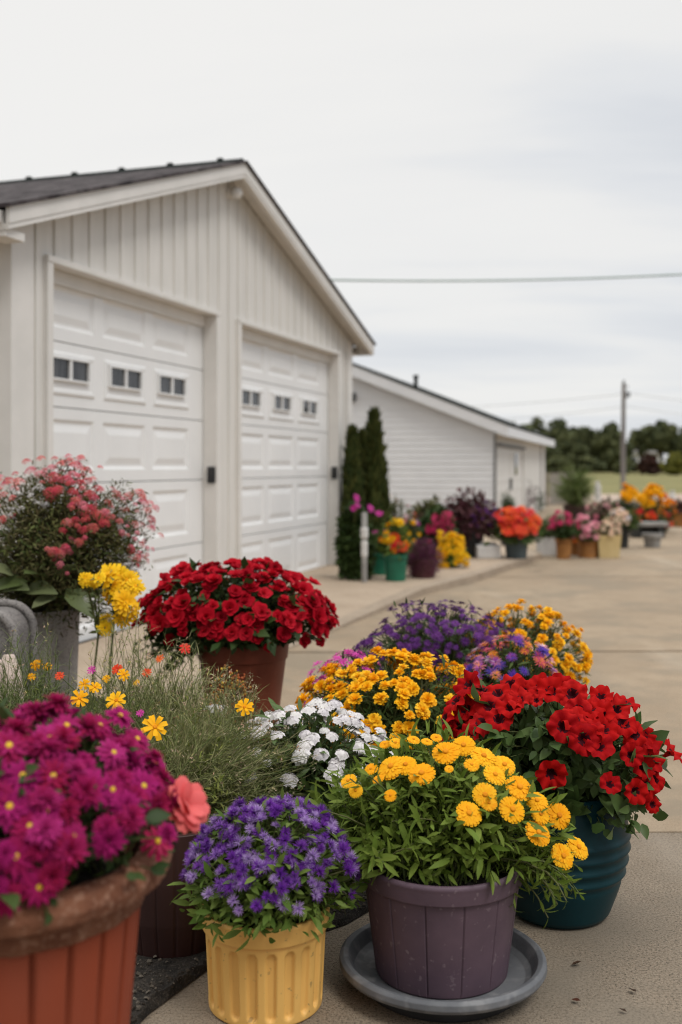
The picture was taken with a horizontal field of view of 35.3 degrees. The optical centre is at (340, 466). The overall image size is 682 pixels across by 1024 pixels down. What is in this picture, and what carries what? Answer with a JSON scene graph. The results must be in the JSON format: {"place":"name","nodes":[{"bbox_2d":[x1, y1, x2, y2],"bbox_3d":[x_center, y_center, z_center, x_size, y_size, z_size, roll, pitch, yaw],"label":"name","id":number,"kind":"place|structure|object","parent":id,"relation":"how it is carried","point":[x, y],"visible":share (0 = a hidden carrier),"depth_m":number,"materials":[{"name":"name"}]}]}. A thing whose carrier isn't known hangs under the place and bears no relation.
{"place":"outdoors","nodes":[
{"label":"outdoors","id":0,"kind":"place"},
{"bbox_2d":[0,158,375,643],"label":"garage","id":1,"kind":"structure","parent":0,"point":[171,332],"depth_m":8.65,"materials":[{"name":"beige paint"}]},
{"bbox_2d":[54,284,202,641],"bbox_3d":[-1.564,-0.045,7.929,0.080,2.490,2.507,0,0,18],"label":"garage door","id":2,"kind":"structure","parent":1,"relation":"in","point":[128,380],"depth_m":8.02,"materials":[{"name":"white metal"}]},
{"bbox_2d":[207,467,214,482],"bbox_3d":[-1.098,0.070,9.062,0.070,0.140,0.042,0,0,18],"label":"door keypad","id":3,"kind":"object","parent":1,"relation":"attached to","point":[210,474],"depth_m":9.04,"materials":[{"name":"black plastic"}]},
{"bbox_2d":[226,187,242,198],"bbox_3d":[-0.921,-2.388,9.332,0.130,0.105,0.100,0,0,18],"label":"security lamp","id":4,"kind":"object","parent":1,"relation":"attached to","point":[235,192],"visible":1,"depth_m":9.30,"materials":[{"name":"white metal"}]},
{"bbox_2d":[242,338,327,579],"bbox_3d":[-0.593,-0.045,10.933,0.080,2.490,2.849,0,0,18],"label":"garage door","id":5,"kind":"structure","parent":1,"relation":"in","point":[285,393],"depth_m":10.96,"materials":[{"name":"white metal"}]},
{"bbox_2d":[331,467,336,478],"bbox_3d":[-0.076,0.070,12.230,0.070,0.140,0.042,0,0,18],"label":"door keypad","id":6,"kind":"object","parent":1,"relation":"attached to","point":[333,472],"depth_m":12.21,"materials":[{"name":"black plastic"}]},
{"bbox_2d":[331,273,681,281],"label":"overhead cable","id":7,"kind":"object","parent":1,"relation":"attached to","point":[370,280],"visible":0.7,"depth_m":16.44,"materials":[{"name":"grey metal"}]},
{"bbox_2d":[77,539,541,702],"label":"walkway","id":8,"kind":"structure","parent":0,"point":[356,600],"depth_m":9.57,"materials":[{"name":"beige concrete"}]},
{"bbox_2d":[338,423,369,529],"bbox_3d":[0.137,0.325,12.188,0.391,1.650,0.368,0,0,0],"label":"conifer","id":9,"kind":"object","parent":8,"relation":"on","point":[352,480],"visible":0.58,"depth_m":12.13,"materials":[{"name":"green plant"}]},
{"bbox_2d":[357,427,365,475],"bbox_3d":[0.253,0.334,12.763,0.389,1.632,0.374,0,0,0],"label":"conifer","id":10,"kind":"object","parent":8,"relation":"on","point":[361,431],"visible":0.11,"depth_m":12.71,"materials":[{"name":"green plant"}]},
{"bbox_2d":[360,512,367,582],"bbox_3d":[0.229,0.797,10.494,0.078,0.706,0.078,0,0,0],"label":"garden post","id":11,"kind":"object","parent":8,"relation":"on","point":[364,538],"visible":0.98,"depth_m":10.47,"materials":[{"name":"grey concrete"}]},
{"bbox_2d":[369,521,386,574],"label":"potted flowers","id":12,"kind":"object","parent":8,"relation":"on","point":[379,567],"visible":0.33,"depth_m":11.11,"materials":[{"name":"green plant"}]},
{"bbox_2d":[361,406,395,535],"bbox_3d":[0.381,0.217,12.500,0.531,1.866,0.482,0,0,0],"label":"conifer","id":13,"kind":"object","parent":8,"relation":"on","point":[374,469],"visible":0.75,"depth_m":12.41,"materials":[{"name":"green plant"}]},
{"bbox_2d":[375,515,415,581],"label":"potted flowers","id":14,"kind":"object","parent":8,"relation":"on","point":[395,546],"visible":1,"depth_m":10.56,"materials":[{"name":"green plant"}]},
{"bbox_2d":[389,494,409,535],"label":"shrub","id":15,"kind":"object","parent":8,"relation":"on","point":[394,511],"visible":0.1,"depth_m":12.75,"materials":[{"name":"green plant"}]},
{"bbox_2d":[397,504,421,565],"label":"tall flowers","id":16,"kind":"object","parent":8,"relation":"on","point":[410,523],"visible":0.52,"depth_m":12.17,"materials":[{"name":"orange plant"}]},
{"bbox_2d":[401,513,432,548],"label":"shrub","id":17,"kind":"object","parent":8,"relation":"on","point":[416,525],"visible":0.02,"depth_m":13.38,"materials":[{"name":"red plant"}]},
{"bbox_2d":[404,494,439,528],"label":"shrub","id":18,"kind":"object","parent":8,"relation":"on","point":[419,509],"visible":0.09,"depth_m":13.60,"materials":[{"name":"green plant"}]},
{"bbox_2d":[405,536,444,578],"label":"potted heather","id":19,"kind":"object","parent":8,"relation":"on","point":[423,561],"visible":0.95,"depth_m":10.83,"materials":[{"name":"plant"}]},
{"bbox_2d":[415,502,467,552],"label":"flowering shrub","id":20,"kind":"object","parent":8,"relation":"on","point":[443,519],"visible":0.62,"depth_m":12.96,"materials":[{"name":"pink plant"}]},
{"bbox_2d":[436,530,471,567],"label":"yellow bush","id":21,"kind":"object","parent":8,"relation":"on","point":[455,554],"visible":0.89,"depth_m":11.88,"materials":[{"name":"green plant"}]},
{"bbox_2d":[445,505,473,549],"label":"shrub","id":22,"kind":"object","parent":8,"relation":"on","point":[458,523],"visible":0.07,"depth_m":13.34,"materials":[{"name":"red plant"}]},
{"bbox_2d":[439,486,502,556],"bbox_3d":[1.626,0.684,13.523,0.850,0.883,0.770,0,0,0],"label":"potted burgundy shrub","id":23,"kind":"object","parent":8,"relation":"on","point":[477,516],"visible":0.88,"depth_m":13.33,"materials":[{"name":"purple plant"}]},
{"bbox_2d":[475,542,500,558],"bbox_3d":[1.811,1.030,13.218,0.287,0.189,0.260,0,0,0],"label":"stone block","id":24,"kind":"object","parent":8,"relation":"on","point":[491,550],"depth_m":13.09,"materials":[{"name":"white stone"}]},
{"bbox_2d":[483,505,544,558],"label":"potted geranium","id":25,"kind":"object","parent":8,"relation":"on","point":[519,532],"visible":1,"depth_m":13.04,"materials":[{"name":"plant"}]},
{"bbox_2d":[0,0,681,462],"label":"sky","id":26,"kind":"structure","parent":0,"point":[398,139],"materials":[{"name":"white"}]},
{"bbox_2d":[140,501,681,1023],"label":"driveway","id":27,"kind":"structure","parent":0,"point":[624,611],"depth_m":3.68,"materials":[{"name":"concrete"}]},
{"bbox_2d":[0,692,209,1023],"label":"potted chrysanthemum","id":28,"kind":"object","parent":27,"relation":"on","point":[86,849],"visible":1,"depth_m":1.53,"materials":[{"name":"plant"}]},
{"bbox_2d":[77,697,367,1023],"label":"soil bed","id":29,"kind":"object","parent":27,"relation":"on","point":[166,989],"visible":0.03,"depth_m":2.50,"materials":[{"name":"black soil"}]},
{"bbox_2d":[0,654,17,696],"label":"flower","id":30,"kind":"object","parent":29,"relation":"on","point":[6,656],"visible":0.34,"depth_m":3.58,"materials":[{"name":"white plant"}]},
{"bbox_2d":[1,663,23,703],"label":"stone","id":31,"kind":"object","parent":29,"relation":"on","point":[9,672],"visible":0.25,"depth_m":3.53,"materials":[{"name":"beige stone"}]},
{"bbox_2d":[0,599,37,702],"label":"granite planter","id":32,"kind":"object","parent":29,"relation":"on","point":[13,613],"visible":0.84,"depth_m":4.13,"materials":[{"name":"grey stone"}]},
{"bbox_2d":[0,621,130,745],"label":"feathery plant","id":33,"kind":"object","parent":29,"relation":"on","point":[37,690],"visible":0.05,"depth_m":3.25,"materials":[{"name":"green plant"}]},
{"bbox_2d":[0,454,163,720],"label":"potted shrub","id":34,"kind":"object","parent":29,"relation":"on","point":[40,578],"visible":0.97,"depth_m":4.43,"materials":[{"name":"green plant"}]},
{"bbox_2d":[48,659,176,776],"bbox_3d":[-0.667,0.889,3.025,0.556,0.678,0.604,0,0,31],"label":"feathery plant","id":35,"kind":"object","parent":29,"relation":"on","point":[111,698],"visible":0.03,"depth_m":3.03,"materials":[{"name":"green plant"}]},
{"bbox_2d":[70,563,160,710],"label":"tall daisies","id":36,"kind":"object","parent":29,"relation":"on","point":[122,588],"visible":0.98,"depth_m":4.08,"materials":[{"name":"yellow plant"}]},
{"bbox_2d":[66,599,181,731],"bbox_3d":[-0.698,0.826,3.433,0.542,0.798,0.479,0,0,0],"label":"feathery plant","id":37,"kind":"object","parent":29,"relation":"on","point":[136,679],"visible":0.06,"depth_m":3.43,"materials":[{"name":"green plant"}]},
{"bbox_2d":[55,623,252,751],"bbox_3d":[-0.543,0.844,3.262,0.666,0.763,0.580,0,0,-37],"label":"feathery plant","id":38,"kind":"object","parent":29,"relation":"on","point":[173,689],"visible":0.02,"depth_m":3.20,"materials":[{"name":"green plant"}]},
{"bbox_2d":[87,663,295,817],"bbox_3d":[-0.356,0.875,2.939,0.645,0.679,0.436,0,0,-16],"label":"feathery plant","id":39,"kind":"object","parent":29,"relation":"on","point":[223,701],"visible":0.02,"depth_m":2.94,"materials":[{"name":"green plant"}]},
{"bbox_2d":[187,704,241,732],"bbox_3d":[-0.399,0.959,3.298,0.263,0.463,0.203,0,0,0],"label":"white alyssum","id":40,"kind":"object","parent":29,"relation":"on","point":[210,707],"visible":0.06,"depth_m":3.27,"materials":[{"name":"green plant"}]},
{"bbox_2d":[133,692,322,958],"bbox_3d":[-0.323,0.896,2.795,0.563,0.607,0.528,0,0,0],"label":"potted feathery plant","id":41,"kind":"object","parent":29,"relation":"on","point":[216,769],"visible":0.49,"depth_m":2.66,"materials":[{"name":"green plant"}]},
{"bbox_2d":[203,664,252,726],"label":"budding shrub","id":42,"kind":"object","parent":29,"relation":"on","point":[237,682],"visible":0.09,"depth_m":3.49,"materials":[{"name":"green plant"}]},
{"bbox_2d":[131,556,339,740],"bbox_3d":[-0.439,0.782,4.497,0.869,0.836,0.717,0,0,0],"label":"potted begonia","id":43,"kind":"object","parent":29,"relation":"on","point":[250,619],"visible":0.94,"depth_m":4.33,"materials":[{"name":"plant"}]},
{"bbox_2d":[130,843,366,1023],"bbox_3d":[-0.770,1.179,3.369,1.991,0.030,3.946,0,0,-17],"label":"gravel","id":44,"kind":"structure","parent":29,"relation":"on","point":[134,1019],"depth_m":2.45,"materials":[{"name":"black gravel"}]},
{"bbox_2d":[233,692,392,898],"bbox_3d":[-0.102,0.915,2.986,0.551,0.569,0.448,0,0,-19],"label":"potted phlox","id":45,"kind":"object","parent":29,"relation":"on","point":[335,756],"visible":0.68,"depth_m":2.92,"materials":[{"name":"plant"}]},
{"bbox_2d":[303,648,380,720],"bbox_3d":[0.022,0.924,3.855,0.338,0.552,0.307,0,0,0],"label":"potted aster","id":46,"kind":"object","parent":29,"relation":"on","point":[343,660],"visible":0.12,"depth_m":3.83,"materials":[{"name":"plant"}]},
{"bbox_2d":[295,646,479,813],"bbox_3d":[0.175,0.897,3.501,0.680,0.606,0.608,0,0,0],"label":"potted marigold","id":47,"kind":"object","parent":29,"relation":"on","point":[398,700],"visible":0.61,"depth_m":3.41,"materials":[{"name":"plant"}]},
{"bbox_2d":[167,787,369,1023],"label":"potted ageratum","id":48,"kind":"object","parent":27,"relation":"on","point":[263,900],"visible":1,"depth_m":2.30,"materials":[{"name":"purple plant"}]},
{"bbox_2d":[332,494,382,580],"bbox_3d":[0.166,0.730,10.755,0.511,0.918,0.349,0,0,0],"label":"climbing plant","id":49,"kind":"object","parent":27,"relation":"on","point":[347,542],"visible":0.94,"depth_m":10.68,"materials":[{"name":"green plant"}]},
{"bbox_2d":[346,598,535,701],"bbox_3d":[0.402,0.863,4.344,0.777,0.674,0.561,0,0,0],"label":"potted aster","id":50,"kind":"object","parent":27,"relation":"on","point":[449,639],"visible":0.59,"depth_m":4.26,"materials":[{"name":"plant"}]},
{"bbox_2d":[339,923,546,1022],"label":"plant saucer","id":51,"kind":"object","parent":27,"relation":"on","point":[526,974],"visible":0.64,"depth_m":2.37,"materials":[{"name":"grey plastic"}]},
{"bbox_2d":[308,716,587,999],"bbox_3d":[0.238,0.882,2.547,0.680,0.570,0.561,0,0,0],"label":"potted calendula","id":52,"kind":"object","parent":51,"relation":"on","point":[448,859],"visible":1,"depth_m":2.38,"materials":[{"name":"plant"}]},
{"bbox_2d":[497,490,515,545],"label":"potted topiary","id":53,"kind":"object","parent":27,"relation":"on","point":[506,503],"visible":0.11,"depth_m":15.28,"materials":[{"name":"plant"}]},
{"bbox_2d":[463,629,558,685],"bbox_3d":[0.600,0.902,3.964,0.404,0.596,0.440,0,0,0],"label":"potted posy","id":54,"kind":"object","parent":27,"relation":"on","point":[496,668],"visible":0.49,"depth_m":3.88,"materials":[{"name":"plant"}]},
{"bbox_2d":[465,598,592,690],"bbox_3d":[0.740,0.875,4.457,0.613,0.651,0.514,0,0,0],"label":"potted marigold","id":55,"kind":"object","parent":27,"relation":"on","point":[554,642],"visible":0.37,"depth_m":4.37,"materials":[{"name":"plant"}]},
{"bbox_2d":[536,514,556,554],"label":"potted plant","id":56,"kind":"object","parent":27,"relation":"on","point":[546,547],"visible":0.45,"depth_m":14.47,"materials":[{"name":"green plant"}]},
{"bbox_2d":[428,669,681,929],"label":"potted petunia","id":57,"kind":"object","parent":27,"relation":"on","point":[590,766],"visible":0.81,"depth_m":2.74,"materials":[{"name":"red plant"}]},
{"bbox_2d":[543,510,581,558],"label":"potted flowers","id":58,"kind":"object","parent":27,"relation":"on","point":[563,532],"visible":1,"depth_m":13.89,"materials":[{"name":"pink plant"}]},
{"bbox_2d":[571,529,578,554],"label":"potted flowers","id":59,"kind":"object","parent":27,"relation":"on","point":[574,547],"visible":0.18,"depth_m":14.50,"materials":[{"name":"brown ceramic"}]},
{"bbox_2d":[570,514,603,557],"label":"potted flowers","id":60,"kind":"object","parent":27,"relation":"on","point":[587,542],"visible":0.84,"depth_m":14.06,"materials":[{"name":"pink plant"}]},
{"bbox_2d":[594,481,600,500],"bbox_3d":[8.885,0.854,37.062,0.231,0.692,0.225,0,0,0],"label":"marker post","id":61,"kind":"object","parent":27,"relation":"on","point":[598,494],"visible":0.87,"depth_m":36.97,"materials":[{"name":"white plastic"}]},
{"bbox_2d":[583,498,619,522],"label":"shrub","id":62,"kind":"object","parent":27,"relation":"on","point":[596,515],"visible":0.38,"depth_m":21.30,"materials":[{"name":"pink plant"}]},
{"bbox_2d":[592,518,624,557],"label":"potted flowers","id":63,"kind":"object","parent":27,"relation":"on","point":[609,544],"visible":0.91,"depth_m":14.04,"materials":[{"name":"beige plant"}]},
{"bbox_2d":[601,506,642,547],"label":"potted flowers","id":64,"kind":"object","parent":27,"relation":"on","point":[628,519],"visible":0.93,"depth_m":15.69,"materials":[{"name":"white plant"}]},
{"bbox_2d":[600,483,643,533],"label":"flowering shrub","id":65,"kind":"object","parent":27,"relation":"on","point":[629,493],"visible":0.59,"depth_m":19.18,"materials":[{"name":"yellow plant"}]},
{"bbox_2d":[630,522,668,537],"bbox_3d":[5.207,1.070,18.181,0.634,0.260,0.320,0,0,0],"label":"concrete bench","id":66,"kind":"object","parent":27,"relation":"on","point":[651,527],"visible":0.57,"depth_m":18.05,"materials":[{"name":"concrete"}]},
{"bbox_2d":[631,483,669,527],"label":"flowering shrub","id":67,"kind":"object","parent":27,"relation":"on","point":[647,503],"visible":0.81,"depth_m":18.94,"materials":[{"name":"yellow plant"}]},
{"bbox_2d":[642,533,662,547],"bbox_3d":[4.631,1.096,15.927,0.307,0.208,0.307,0,0,0],"label":"grey pot","id":68,"kind":"object","parent":27,"relation":"on","point":[652,540],"visible":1,"depth_m":15.82,"materials":[{"name":"concrete"}]},
{"bbox_2d":[652,493,678,531],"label":"flowering shrub","id":69,"kind":"object","parent":27,"relation":"on","point":[667,502],"visible":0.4,"depth_m":19.55,"materials":[{"name":"orange plant"}]},
{"bbox_2d":[670,497,681,526],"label":"potted shrub","id":70,"kind":"object","parent":27,"relation":"on","point":[679,513],"visible":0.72,"depth_m":21.28,"materials":[{"name":"orange ceramic"}]},
{"bbox_2d":[352,362,554,518],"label":"shed","id":71,"kind":"structure","parent":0,"point":[442,447],"depth_m":20.70,"materials":[{"name":"white"}]},
{"bbox_2d":[352,393,355,400],"bbox_3d":[0.217,-1.360,20.955,0.120,0.160,0.140,0,0,16],"label":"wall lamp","id":72,"kind":"object","parent":71,"relation":"attached to","point":[353,396],"visible":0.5,"depth_m":20.94,"materials":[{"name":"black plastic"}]},
{"bbox_2d":[497,446,521,514],"bbox_3d":[3.656,0.390,23.110,0.090,1.580,4.940,0,0,16],"label":"double door","id":73,"kind":"structure","parent":71,"relation":"in","point":[509,460],"depth_m":22.98,"materials":[{"name":"white metal"}]},
{"bbox_2d":[526,480,537,509],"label":"hanging sprig","id":74,"kind":"object","parent":71,"relation":"hanging from","point":[531,500],"visible":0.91,"depth_m":26.07,"materials":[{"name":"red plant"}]},
{"bbox_2d":[535,486,544,510],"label":"hanging sprig","id":75,"kind":"object","parent":71,"relation":"hanging from","point":[540,499],"visible":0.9,"depth_m":28.25,"materials":[{"name":"green plant"}]},
{"bbox_2d":[545,472,572,505],"bbox_3d":[7.066,0.680,34.425,0.152,1.040,4.010,0,0,23],"label":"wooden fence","id":76,"kind":"object","parent":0,"point":[552,480],"visible":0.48,"depth_m":32.93,"materials":[{"name":"grey wood"}]},
{"bbox_2d":[547,463,599,527],"bbox_3d":[3.961,0.527,18.162,0.953,1.346,0.871,0,0,0],"label":"shrub","id":77,"kind":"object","parent":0,"point":[575,490],"depth_m":18.07,"materials":[{"name":"plant"}]},
{"bbox_2d":[548,471,681,493],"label":"field","id":78,"kind":"structure","parent":0,"point":[609,482],"depth_m":69.39,"materials":[{"name":"green plant"}]},
{"bbox_2d":[520,423,541,433],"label":"tree","id":79,"kind":"object","parent":78,"relation":"on","point":[530,426],"depth_m":111.45,"materials":[{"name":"green plant"}]},
{"bbox_2d":[531,417,548,433],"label":"tree","id":80,"kind":"object","parent":78,"relation":"on","point":[537,422],"visible":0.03,"depth_m":121.79,"materials":[{"name":"green plant"}]},
{"bbox_2d":[545,454,573,473],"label":"bush","id":81,"kind":"object","parent":78,"relation":"on","point":[554,464],"visible":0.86,"depth_m":95.36,"materials":[{"name":"green plant"}]},
{"bbox_2d":[543,417,580,443],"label":"tree","id":82,"kind":"object","parent":78,"relation":"on","point":[558,427],"visible":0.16,"depth_m":107.31,"materials":[{"name":"green plant"}]},
{"bbox_2d":[545,432,588,472],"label":"tree","id":83,"kind":"object","parent":78,"relation":"on","point":[566,446],"visible":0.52,"depth_m":98.73,"materials":[{"name":"green plant"}]},
{"bbox_2d":[576,426,599,455],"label":"tree","id":84,"kind":"object","parent":78,"relation":"on","point":[586,434],"visible":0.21,"depth_m":109.07,"materials":[{"name":"green plant"}]},
{"bbox_2d":[572,455,607,473],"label":"bush","id":85,"kind":"object","parent":78,"relation":"on","point":[589,462],"visible":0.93,"depth_m":97.11,"materials":[{"name":"green plant"}]},
{"bbox_2d":[589,421,634,471],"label":"tree","id":86,"kind":"object","parent":78,"relation":"on","point":[605,445],"visible":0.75,"depth_m":104.87,"materials":[{"name":"green plant"}]},
{"bbox_2d":[611,457,637,473],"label":"bush","id":87,"kind":"object","parent":78,"relation":"on","point":[616,468],"visible":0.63,"depth_m":96.24,"materials":[{"name":"green plant"}]},
{"bbox_2d":[627,426,647,456],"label":"tree","id":88,"kind":"object","parent":78,"relation":"on","point":[635,439],"visible":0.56,"depth_m":111.53,"materials":[{"name":"green plant"}]},
{"bbox_2d":[636,453,661,474],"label":"bush","id":89,"kind":"object","parent":78,"relation":"on","point":[648,463],"visible":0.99,"depth_m":91.39,"materials":[{"name":"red plant"}]},
{"bbox_2d":[639,419,681,472],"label":"tree","id":90,"kind":"object","parent":78,"relation":"on","point":[661,437],"visible":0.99,"depth_m":99.25,"materials":[{"name":"green plant"}]},
{"bbox_2d":[658,451,681,474],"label":"bush","id":91,"kind":"object","parent":78,"relation":"on","point":[672,465],"visible":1,"depth_m":89.46,"materials":[{"name":"green plant"}]},
{"bbox_2d":[668,427,681,457],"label":"tree","id":92,"kind":"object","parent":78,"relation":"on","point":[679,448],"visible":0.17,"depth_m":103.09,"materials":[{"name":"green plant"}]},
{"bbox_2d":[548,494,681,500],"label":"dirt road","id":93,"kind":"structure","parent":0,"point":[613,497],"depth_m":41.62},
{"bbox_2d":[631,447,664,466],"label":"house","id":94,"kind":"structure","parent":0,"point":[635,456],"depth_m":122.97,"materials":[{"name":"white"}]},
{"bbox_2d":[669,491,675,504],"bbox_3d":[9.036,0.927,29.200,0.182,0.546,0.177,0,0,0],"label":"marker post","id":95,"kind":"object","parent":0,"point":[672,495],"visible":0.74,"depth_m":29.14,"materials":[{"name":"white plastic"}]},
{"label":"ground","id":96,"kind":"structure","parent":0,"visible":0},
{"bbox_2d":[620,380,629,493],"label":"utility pole","id":97,"kind":"object","parent":96,"relation":"on","point":[623,440],"visible":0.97,"depth_m":44.93,"materials":[{"name":"grey wood"}]},
{"bbox_2d":[475,393,628,406],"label":"overhead cable","id":98,"kind":"object","parent":97,"relation":"attached to","point":[549,401],"visible":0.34,"depth_m":47.71,"materials":[{"name":"grey metal"}]},
{"bbox_2d":[511,406,626,418],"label":"overhead cable","id":99,"kind":"object","parent":97,"relation":"attached to","point":[566,413],"visible":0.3,"depth_m":47.02,"materials":[{"name":"grey metal"}]}
]}

